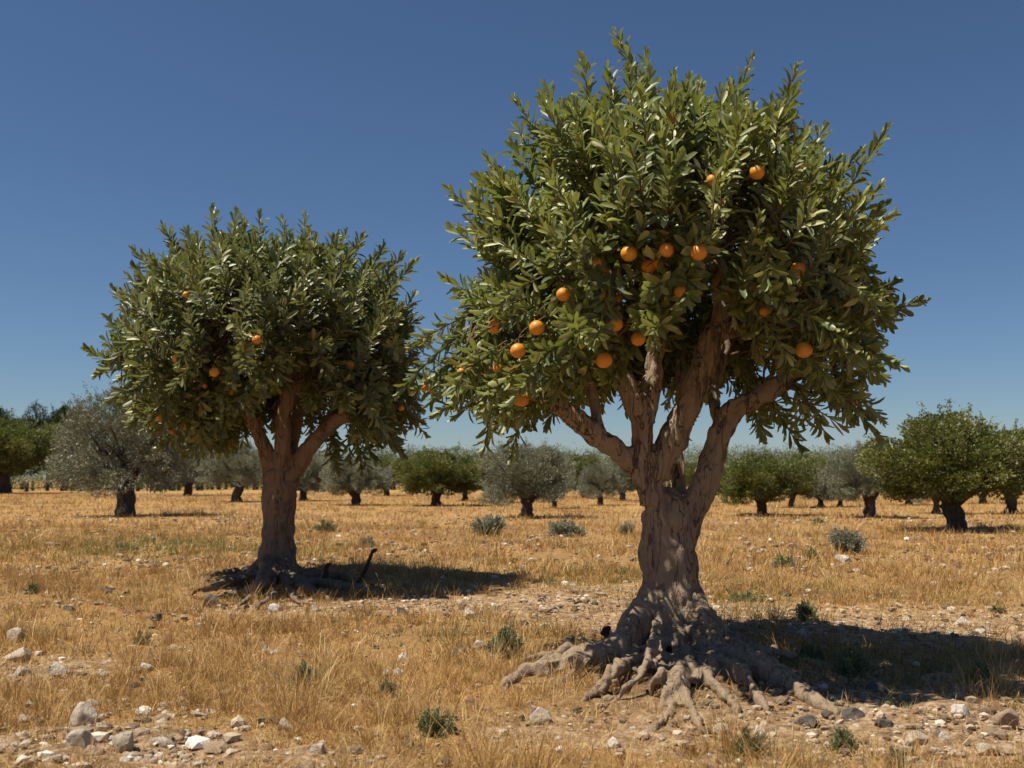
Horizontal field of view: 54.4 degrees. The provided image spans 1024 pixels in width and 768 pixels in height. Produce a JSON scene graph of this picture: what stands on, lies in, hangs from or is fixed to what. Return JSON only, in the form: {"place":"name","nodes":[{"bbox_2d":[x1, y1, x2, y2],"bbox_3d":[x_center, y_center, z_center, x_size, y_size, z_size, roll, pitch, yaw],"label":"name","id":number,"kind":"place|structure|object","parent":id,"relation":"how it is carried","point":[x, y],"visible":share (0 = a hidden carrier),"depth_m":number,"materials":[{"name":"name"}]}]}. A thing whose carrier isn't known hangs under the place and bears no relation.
{"place":"outdoors","nodes":[
{"label":"outdoors","id":0,"kind":"place"},
{"bbox_2d":[0,479,1023,767],"bbox_3d":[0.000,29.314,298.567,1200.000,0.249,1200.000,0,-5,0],"label":"ground","id":1,"kind":"structure","parent":0,"point":[864,729],"depth_m":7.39,"materials":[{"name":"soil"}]},
{"bbox_2d":[6,627,23,641],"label":"stone","id":2,"kind":"object","parent":1,"relation":"on","point":[15,632],"visible":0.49,"depth_m":7.53,"materials":[{"name":"stone"}]},
{"bbox_2d":[3,647,31,661],"bbox_3d":[-3.351,1.844,6.727,0.194,0.123,0.150,-6,-12,-1],"label":"stone","id":3,"kind":"object","parent":1,"relation":"on","point":[23,649],"visible":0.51,"depth_m":6.69,"materials":[{"name":"stone"}]},
{"bbox_2d":[0,407,35,431],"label":"dark tree","id":4,"kind":"object","parent":1,"relation":"on","point":[3,413],"visible":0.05,"depth_m":118.42,"materials":[{"name":"green plant"}]},
{"bbox_2d":[13,666,30,675],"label":"stone","id":5,"kind":"object","parent":1,"relation":"on","point":[19,669],"visible":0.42,"depth_m":6.00,"materials":[{"name":"stone"}]},
{"bbox_2d":[17,714,33,721],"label":"stone","id":6,"kind":"object","parent":1,"relation":"on","point":[20,719],"visible":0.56,"depth_m":4.91,"materials":[{"name":"stone"}]},
{"bbox_2d":[23,581,40,594],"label":"shrub","id":7,"kind":"object","parent":1,"relation":"on","point":[31,587],"visible":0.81,"depth_m":10.12,"materials":[{"name":"green plant"}]},
{"bbox_2d":[0,408,77,492],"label":"green tree","id":8,"kind":"object","parent":1,"relation":"on","point":[21,451],"visible":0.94,"depth_m":77.42,"materials":[{"name":"green plant"}]},
{"bbox_2d":[9,400,94,486],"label":"dark tree","id":9,"kind":"object","parent":1,"relation":"on","point":[54,418],"visible":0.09,"depth_m":126.86,"materials":[{"name":"green plant"}]},
{"bbox_2d":[46,754,62,762],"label":"stone","id":10,"kind":"object","parent":1,"relation":"on","point":[51,757],"visible":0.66,"depth_m":4.20,"materials":[{"name":"stone"}]},
{"bbox_2d":[47,662,65,675],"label":"stone","id":11,"kind":"object","parent":1,"relation":"on","point":[53,667],"visible":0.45,"depth_m":6.09,"materials":[{"name":"stone"}]},
{"bbox_2d":[63,606,75,610],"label":"stone","id":12,"kind":"object","parent":1,"relation":"on","point":[66,608],"visible":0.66,"depth_m":8.99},
{"bbox_2d":[66,729,94,748],"bbox_3d":[-1.909,1.579,4.405,0.124,0.115,0.090,13,-3,1],"label":"stone","id":13,"kind":"object","parent":1,"relation":"on","point":[73,736],"visible":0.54,"depth_m":4.37,"materials":[{"name":"stone"}]},
{"bbox_2d":[69,702,97,726],"bbox_3d":[-2.091,1.644,4.869,0.144,0.166,0.104,9,-14,1],"label":"stone","id":14,"kind":"object","parent":1,"relation":"on","point":[87,710],"visible":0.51,"depth_m":4.85,"materials":[{"name":"stone"}]},
{"bbox_2d":[82,745,103,755],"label":"stone","id":15,"kind":"object","parent":1,"relation":"on","point":[88,747],"visible":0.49,"depth_m":4.33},
{"bbox_2d":[44,379,195,516],"bbox_3d":[-12.254,2.121,31.495,4.713,4.928,4.744,2,-6,-23],"label":"olive tree","id":16,"kind":"object","parent":1,"relation":"on","point":[122,475],"visible":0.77,"depth_m":30.82,"materials":[{"name":"green plant"}]},
{"bbox_2d":[112,731,133,752],"bbox_3d":[-1.727,1.611,4.433,0.091,0.139,0.151,3,-6,-27],"label":"stone","id":17,"kind":"object","parent":1,"relation":"on","point":[125,737],"visible":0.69,"depth_m":4.39,"materials":[{"name":"stone"}]},
{"bbox_2d":[113,543,139,549],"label":"shrub","id":18,"kind":"object","parent":1,"relation":"on","point":[121,546],"visible":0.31,"depth_m":16.56,"materials":[{"name":"green plant"}]},
{"bbox_2d":[132,628,152,645],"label":"shrub","id":19,"kind":"object","parent":1,"relation":"on","point":[143,637],"visible":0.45,"depth_m":7.06,"materials":[{"name":"green plant"}]},
{"bbox_2d":[138,663,153,672],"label":"stone","id":20,"kind":"object","parent":1,"relation":"on","point":[146,665],"visible":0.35,"depth_m":6.10,"materials":[{"name":"white stone"}]},
{"bbox_2d":[149,756,166,763],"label":"stone","id":21,"kind":"object","parent":1,"relation":"on","point":[152,760],"visible":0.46,"depth_m":4.29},
{"bbox_2d":[157,737,175,748],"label":"stone","id":22,"kind":"object","parent":1,"relation":"on","point":[163,741],"visible":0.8,"depth_m":4.53,"materials":[{"name":"stone"}]},
{"bbox_2d":[145,449,219,495],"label":"olive tree","id":23,"kind":"object","parent":1,"relation":"on","point":[190,464],"visible":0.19,"depth_m":66.05,"materials":[{"name":"green plant"}]},
{"bbox_2d":[180,754,191,760],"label":"stone","id":24,"kind":"object","parent":1,"relation":"on","point":[184,756],"visible":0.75,"depth_m":4.38,"materials":[{"name":"stone"}]},
{"bbox_2d":[192,761,205,766],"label":"stone","id":25,"kind":"object","parent":1,"relation":"on","point":[198,763],"visible":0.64,"depth_m":4.26,"materials":[{"name":"stone"}]},
{"bbox_2d":[191,711,207,715],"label":"stone","id":26,"kind":"object","parent":1,"relation":"on","point":[195,713],"visible":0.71,"depth_m":4.97,"materials":[{"name":"stone"}]},
{"bbox_2d":[203,594,219,607],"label":"stone","id":27,"kind":"object","parent":1,"relation":"on","point":[209,597],"visible":0.6,"depth_m":9.51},
{"bbox_2d":[193,438,262,501],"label":"olive tree","id":28,"kind":"object","parent":1,"relation":"on","point":[244,462],"visible":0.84,"depth_m":49.64,"materials":[{"name":"green plant"}]},
{"bbox_2d":[80,202,435,609],"bbox_3d":[-2.922,0.155,11.310,4.117,4.644,4.502,0,-5,0],"label":"fruit tree","id":29,"kind":"object","parent":1,"relation":"on","point":[315,322],"visible":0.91,"depth_m":10.44,"materials":[{"name":"green plant"}]},
{"bbox_2d":[268,603,280,612],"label":"stone","id":30,"kind":"object","parent":1,"relation":"on","point":[272,606],"visible":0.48,"depth_m":9.05,"materials":[{"name":"white stone"}]},
{"bbox_2d":[278,717,292,731],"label":"stone","id":31,"kind":"object","parent":1,"relation":"on","point":[286,722],"visible":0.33,"depth_m":4.74,"materials":[{"name":"stone"}]},
{"bbox_2d":[285,660,322,690],"bbox_3d":[-1.156,1.636,5.560,0.215,0.191,0.219,3,-6,-26],"label":"shrub","id":32,"kind":"object","parent":1,"relation":"on","point":[303,671],"visible":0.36,"depth_m":5.54,"materials":[{"name":"green plant"}]},
{"bbox_2d":[296,453,331,500],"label":"olive tree","id":33,"kind":"object","parent":1,"relation":"on","point":[310,482],"visible":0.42,"depth_m":52.10,"materials":[{"name":"green plant"}]},
{"bbox_2d":[307,742,325,753],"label":"stone","id":34,"kind":"object","parent":1,"relation":"on","point":[317,748],"visible":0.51,"depth_m":4.32,"materials":[{"name":"stone"}]},
{"bbox_2d":[312,519,336,531],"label":"shrub","id":35,"kind":"object","parent":1,"relation":"on","point":[318,526],"visible":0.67,"depth_m":21.50,"materials":[{"name":"green plant"}]},
{"bbox_2d":[321,563,330,578],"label":"dead branch","id":36,"kind":"object","parent":1,"relation":"on","point":[325,573],"visible":0.73,"depth_m":10.93,"materials":[{"name":"brown wood"}]},
{"bbox_2d":[317,458,397,504],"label":"olive tree","id":37,"kind":"object","parent":1,"relation":"on","point":[346,483],"visible":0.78,"depth_m":43.32,"materials":[{"name":"green plant"}]},
{"bbox_2d":[356,548,376,583],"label":"dead branch","id":38,"kind":"object","parent":1,"relation":"on","point":[364,572],"visible":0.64,"depth_m":10.75,"materials":[{"name":"brown wood"}]},
{"bbox_2d":[359,535,374,546],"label":"shrub","id":39,"kind":"object","parent":1,"relation":"on","point":[365,540],"visible":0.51,"depth_m":17.80,"materials":[{"name":"green plant"}]},
{"bbox_2d":[364,455,404,495],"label":"green tree","id":40,"kind":"object","parent":1,"relation":"on","point":[384,462],"visible":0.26,"depth_m":66.17,"materials":[{"name":"green plant"}]},
{"bbox_2d":[377,678,397,695],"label":"shrub","id":41,"kind":"object","parent":1,"relation":"on","point":[389,683],"visible":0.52,"depth_m":5.62,"materials":[{"name":"green plant"}]},
{"bbox_2d":[397,607,407,614],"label":"stone","id":42,"kind":"object","parent":1,"relation":"on","point":[399,609],"visible":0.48,"depth_m":8.44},
{"bbox_2d":[398,651,408,660],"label":"stone","id":43,"kind":"object","parent":1,"relation":"on","point":[403,654],"visible":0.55,"depth_m":6.71,"materials":[{"name":"white stone"}]},
{"bbox_2d":[416,706,456,738],"bbox_3d":[-0.355,1.599,4.714,0.209,0.159,0.225,-2,-6,18],"label":"shrub","id":44,"kind":"object","parent":1,"relation":"on","point":[425,721],"visible":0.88,"depth_m":4.68,"materials":[{"name":"green plant"}]},
{"bbox_2d":[389,441,485,505],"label":"green tree","id":45,"kind":"object","parent":1,"relation":"on","point":[427,471],"visible":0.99,"depth_m":42.34,"materials":[{"name":"green plant"}]},
{"bbox_2d":[449,644,463,656],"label":"stone","id":46,"kind":"object","parent":1,"relation":"on","point":[457,648],"visible":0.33,"depth_m":6.78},
{"bbox_2d":[441,451,485,500],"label":"green tree","id":47,"kind":"object","parent":1,"relation":"on","point":[464,497],"visible":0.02,"depth_m":52.12,"materials":[{"name":"green plant"}]},
{"bbox_2d":[465,609,477,618],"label":"stone","id":48,"kind":"object","parent":1,"relation":"on","point":[469,614],"visible":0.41,"depth_m":8.21,"materials":[{"name":"white stone"}]},
{"bbox_2d":[471,640,484,651],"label":"stone","id":49,"kind":"object","parent":1,"relation":"on","point":[478,643],"visible":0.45,"depth_m":6.87,"materials":[{"name":"stone"}]},
{"bbox_2d":[468,512,505,536],"bbox_3d":[-0.506,2.929,20.677,0.805,0.568,0.856,0,-5,-3],"label":"shrub","id":50,"kind":"object","parent":1,"relation":"on","point":[490,523],"visible":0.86,"depth_m":20.52,"materials":[{"name":"green plant"}]},
{"bbox_2d":[473,461,522,501],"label":"green tree","id":51,"kind":"object","parent":1,"relation":"on","point":[484,473],"visible":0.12,"depth_m":48.11,"materials":[{"name":"green plant"}]},
{"bbox_2d":[10,431,989,491],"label":"wood","id":52,"kind":"object","parent":1,"relation":"on","point":[197,486],"visible":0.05,"depth_m":102.33,"materials":[{"name":"green plant"}]},
{"bbox_2d":[483,623,524,656],"bbox_3d":[-0.050,1.702,6.615,0.277,0.257,0.291,0,-5,4],"label":"shrub","id":53,"kind":"object","parent":1,"relation":"on","point":[507,638],"visible":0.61,"depth_m":6.57,"materials":[{"name":"green plant"}]},
{"bbox_2d":[0,491,1023,767],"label":"dry grass","id":54,"kind":"structure","parent":1,"relation":"on","point":[320,637],"depth_m":9.38,"materials":[{"name":"plant"}]},
{"bbox_2d":[473,433,579,517],"bbox_3d":[0.336,2.901,30.335,3.228,2.844,3.208,1,-5,-6],"label":"olive tree","id":55,"kind":"object","parent":1,"relation":"on","point":[530,491],"visible":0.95,"depth_m":29.73,"materials":[{"name":"green plant"}]},
{"bbox_2d":[529,707,549,725],"bbox_3d":[0.136,1.725,5.109,0.121,0.134,0.089,2,-6,-24],"label":"stone","id":56,"kind":"object","parent":1,"relation":"on","point":[535,715],"visible":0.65,"depth_m":5.08,"materials":[{"name":"stone"}]},
{"bbox_2d":[534,465,577,508],"bbox_3d":[1.673,4.004,39.224,1.884,2.191,2.072,3,-6,-25],"label":"olive tree","id":57,"kind":"object","parent":1,"relation":"on","point":[559,498],"visible":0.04,"depth_m":38.84,"materials":[{"name":"green plant"}]},
{"bbox_2d":[546,517,579,537],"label":"shrub","id":58,"kind":"object","parent":1,"relation":"on","point":[570,528],"visible":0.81,"depth_m":20.55,"materials":[{"name":"green plant"}]},
{"bbox_2d":[564,635,575,642],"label":"stone","id":59,"kind":"object","parent":1,"relation":"on","point":[570,636],"visible":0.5,"depth_m":6.86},
{"bbox_2d":[574,526,585,536],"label":"shrub","id":60,"kind":"object","parent":1,"relation":"on","point":[582,530],"visible":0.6,"depth_m":20.67,"materials":[{"name":"green plant"}]},
{"bbox_2d":[566,450,606,497],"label":"green tree","id":61,"kind":"object","parent":1,"relation":"on","point":[586,460],"visible":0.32,"depth_m":57.72,"materials":[{"name":"green plant"}]},
{"bbox_2d":[576,460,621,505],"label":"olive tree","id":62,"kind":"object","parent":1,"relation":"on","point":[606,480],"visible":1,"depth_m":43.90,"materials":[{"name":"green plant"}]},
{"bbox_2d":[600,626,610,638],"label":"dead branch","id":63,"kind":"object","parent":1,"relation":"on","point":[605,631],"visible":0.49,"depth_m":6.66,"materials":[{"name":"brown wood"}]},
{"bbox_2d":[606,737,621,748],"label":"stone","id":64,"kind":"object","parent":1,"relation":"on","point":[615,740],"visible":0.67,"depth_m":4.55,"materials":[{"name":"white stone"}]},
{"bbox_2d":[601,461,636,500],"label":"olive tree","id":65,"kind":"object","parent":1,"relation":"on","point":[625,485],"visible":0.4,"depth_m":51.67,"materials":[{"name":"green plant"}]},
{"bbox_2d":[618,521,635,534],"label":"shrub","id":66,"kind":"object","parent":1,"relation":"on","point":[625,528],"visible":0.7,"depth_m":20.76,"materials":[{"name":"green plant"}]},
{"bbox_2d":[392,26,931,733],"bbox_3d":[1.011,-0.253,6.734,3.574,4.448,3.606,0,-5,0],"label":"fruit tree","id":67,"kind":"object","parent":1,"relation":"on","point":[660,210],"visible":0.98,"depth_m":5.93,"materials":[{"name":"green plant"}]},
{"bbox_2d":[671,459,697,486],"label":"green tree","id":68,"kind":"object","parent":1,"relation":"on","point":[690,468],"visible":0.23,"depth_m":69.43,"materials":[{"name":"green plant"}]},
{"bbox_2d":[712,722,729,734],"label":"stone","id":69,"kind":"object","parent":1,"relation":"on","point":[715,725],"visible":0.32,"depth_m":4.80,"materials":[{"name":"stone"}]},
{"bbox_2d":[717,485,728,502],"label":"green tree","id":70,"kind":"object","parent":1,"relation":"on","point":[720,487],"visible":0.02,"depth_m":47.78,"materials":[{"name":"green plant"}]},
{"bbox_2d":[726,589,760,601],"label":"shrub","id":71,"kind":"object","parent":1,"relation":"on","point":[745,594],"visible":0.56,"depth_m":9.78,"materials":[{"name":"green plant"}]},
{"bbox_2d":[732,723,767,756],"bbox_3d":[1.091,1.630,4.565,0.167,0.161,0.159,-2,-6,19],"label":"shrub","id":72,"kind":"object","parent":1,"relation":"on","point":[746,736],"visible":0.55,"depth_m":4.54,"materials":[{"name":"green plant"}]},
{"bbox_2d":[717,445,819,515],"bbox_3d":[8.126,3.196,31.917,3.541,2.493,3.533,-3,-6,29],"label":"green tree","id":73,"kind":"object","parent":1,"relation":"on","point":[772,478],"visible":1,"depth_m":31.42,"materials":[{"name":"green plant"}]},
{"bbox_2d":[770,553,800,567],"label":"shrub","id":74,"kind":"object","parent":1,"relation":"on","point":[782,559],"visible":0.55,"depth_m":12.83,"materials":[{"name":"green plant"}]},
{"bbox_2d":[780,456,815,507],"bbox_3d":[11.166,3.993,39.785,2.434,2.280,2.061,4,-7,-34],"label":"green tree","id":75,"kind":"object","parent":1,"relation":"on","point":[792,497],"visible":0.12,"depth_m":39.74,"materials":[{"name":"green plant"}]},
{"bbox_2d":[794,597,818,620],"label":"shrub","id":76,"kind":"object","parent":1,"relation":"on","point":[808,609],"visible":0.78,"depth_m":8.45,"materials":[{"name":"green plant"}]},
{"bbox_2d":[798,714,817,728],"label":"stone","id":77,"kind":"object","parent":1,"relation":"on","point":[811,719],"visible":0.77,"depth_m":4.93,"materials":[{"name":"stone"}]},
{"bbox_2d":[789,451,829,471],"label":"green tree","id":78,"kind":"object","parent":1,"relation":"on","point":[821,459],"visible":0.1,"depth_m":78.12,"materials":[{"name":"green plant"}]},
{"bbox_2d":[799,638,826,659],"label":"shrub","id":79,"kind":"object","parent":1,"relation":"on","point":[805,652],"visible":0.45,"depth_m":6.47,"materials":[{"name":"green plant"}]},
{"bbox_2d":[803,546,822,559],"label":"shrub","id":80,"kind":"object","parent":1,"relation":"on","point":[812,549],"visible":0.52,"depth_m":14.48,"materials":[{"name":"green plant"}]},
{"bbox_2d":[798,470,839,506],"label":"olive tree","id":81,"kind":"object","parent":1,"relation":"on","point":[819,493],"visible":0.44,"depth_m":40.80,"materials":[{"name":"green plant"}]},
{"bbox_2d":[824,470,856,506],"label":"olive tree","id":82,"kind":"object","parent":1,"relation":"on","point":[840,502],"visible":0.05,"depth_m":41.61,"materials":[{"name":"green plant"}]},
{"bbox_2d":[834,555,851,562],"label":"stone","id":83,"kind":"object","parent":1,"relation":"on","point":[845,558],"visible":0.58,"depth_m":13.90,"materials":[{"name":"white stone"}]},
{"bbox_2d":[828,723,859,751],"bbox_3d":[1.490,1.601,4.496,0.144,0.137,0.141,2,-6,-24],"label":"shrub","id":84,"kind":"object","parent":1,"relation":"on","point":[842,733],"visible":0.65,"depth_m":4.48,"materials":[{"name":"green plant"}]},
{"bbox_2d":[827,524,869,553],"bbox_3d":[5.401,2.514,16.021,0.626,0.523,0.666,-1,-5,9],"label":"shrub","id":85,"kind":"object","parent":1,"relation":"on","point":[845,538],"visible":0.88,"depth_m":15.92,"materials":[{"name":"green plant"}]},
{"bbox_2d":[842,707,864,721],"bbox_3d":[1.701,1.659,4.966,0.115,0.096,0.078,-3,-6,27],"label":"stone","id":86,"kind":"object","parent":1,"relation":"on","point":[853,713],"visible":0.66,"depth_m":4.95,"materials":[{"name":"stone"}]},
{"bbox_2d":[833,635,873,676],"bbox_3d":[2.071,1.663,6.046,0.254,0.270,0.242,1,-5,-6],"label":"shrub","id":87,"kind":"object","parent":1,"relation":"on","point":[856,661],"visible":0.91,"depth_m":6.03,"materials":[{"name":"green plant"}]},
{"bbox_2d":[813,438,916,516],"bbox_3d":[10.591,2.963,30.204,3.027,2.678,3.361,3,-6,-28],"label":"olive tree","id":88,"kind":"object","parent":1,"relation":"on","point":[844,468],"visible":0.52,"depth_m":29.88,"materials":[{"name":"green plant"}]},
{"bbox_2d":[865,681,887,692],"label":"stone","id":89,"kind":"object","parent":1,"relation":"on","point":[875,685],"visible":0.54,"depth_m":5.61,"materials":[{"name":"stone"}]},
{"bbox_2d":[874,717,893,727],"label":"stone","id":90,"kind":"object","parent":1,"relation":"on","point":[883,723],"visible":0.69,"depth_m":4.72,"materials":[{"name":"stone"}]},
{"bbox_2d":[886,746,911,767],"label":"grass tuft","id":91,"kind":"object","parent":1,"relation":"on","point":[904,758],"visible":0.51,"depth_m":4.19,"materials":[{"name":"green plant"}]},
{"bbox_2d":[905,730,929,744],"bbox_3d":[1.839,1.613,4.495,0.130,0.094,0.084,4,-13,0],"label":"stone","id":92,"kind":"object","parent":1,"relation":"on","point":[923,738],"visible":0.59,"depth_m":4.48,"materials":[{"name":"stone"}]},
{"bbox_2d":[910,491,951,513],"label":"olive tree","id":93,"kind":"object","parent":1,"relation":"on","point":[936,506],"visible":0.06,"depth_m":33.25,"materials":[{"name":"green plant"}]},
{"bbox_2d":[930,725,940,736],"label":"stone","id":94,"kind":"object","parent":1,"relation":"on","point":[936,731],"visible":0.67,"depth_m":4.54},
{"bbox_2d":[853,399,1023,530],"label":"green tree","id":95,"kind":"object","parent":1,"relation":"on","point":[962,458],"visible":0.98,"depth_m":21.88,"materials":[{"name":"green plant"}]},
{"bbox_2d":[939,731,949,739],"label":"stone","id":96,"kind":"object","parent":1,"relation":"on","point":[941,736],"visible":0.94,"depth_m":4.51,"materials":[{"name":"white stone"}]},
{"bbox_2d":[951,704,970,717],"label":"stone","id":97,"kind":"object","parent":1,"relation":"on","point":[962,709],"visible":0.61,"depth_m":4.87,"materials":[{"name":"white stone"}]},
{"bbox_2d":[953,617,969,625],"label":"stone","id":98,"kind":"object","parent":1,"relation":"on","point":[959,620],"visible":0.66,"depth_m":8.34,"materials":[{"name":"white stone"}]},
{"bbox_2d":[965,656,997,683],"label":"shrub","id":99,"kind":"object","parent":1,"relation":"on","point":[978,662],"visible":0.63,"depth_m":5.84,"materials":[{"name":"green plant"}]},
{"bbox_2d":[978,490,988,503],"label":"green tree","id":100,"kind":"object","parent":1,"relation":"on","point":[981,499],"depth_m":46.69,"materials":[{"name":"green plant"}]},
{"bbox_2d":[974,743,999,755],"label":"stone","id":101,"kind":"object","parent":1,"relation":"on","point":[979,745],"visible":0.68,"depth_m":4.33,"materials":[{"name":"stone"}]},
{"bbox_2d":[987,605,1006,612],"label":"shrub","id":102,"kind":"object","parent":1,"relation":"on","point":[995,608],"visible":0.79,"depth_m":9.03,"materials":[{"name":"green plant"}]},
{"bbox_2d":[971,418,1023,513],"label":"green tree","id":103,"kind":"object","parent":1,"relation":"on","point":[1011,506],"visible":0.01,"depth_m":33.22,"materials":[{"name":"green plant"}]},
{"bbox_2d":[991,708,1018,729],"bbox_3d":[2.356,1.609,4.763,0.117,0.137,0.093,-4,5,0],"label":"stone","id":104,"kind":"object","parent":1,"relation":"on","point":[1010,714],"visible":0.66,"depth_m":4.72,"materials":[{"name":"stone"}]},
{"bbox_2d":[0,513,1023,767],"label":"gravel","id":105,"kind":"structure","parent":0,"point":[200,741],"depth_m":6.46,"materials":[{"name":"gravel"}]},
{"bbox_2d":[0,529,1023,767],"bbox_3d":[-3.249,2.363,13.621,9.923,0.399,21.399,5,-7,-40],"label":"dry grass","id":106,"kind":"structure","parent":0,"point":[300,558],"depth_m":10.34,"materials":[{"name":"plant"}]},
{"bbox_2d":[0,0,1023,478],"label":"sky","id":107,"kind":"structure","parent":0,"point":[119,118],"materials":[{"name":"blue"}]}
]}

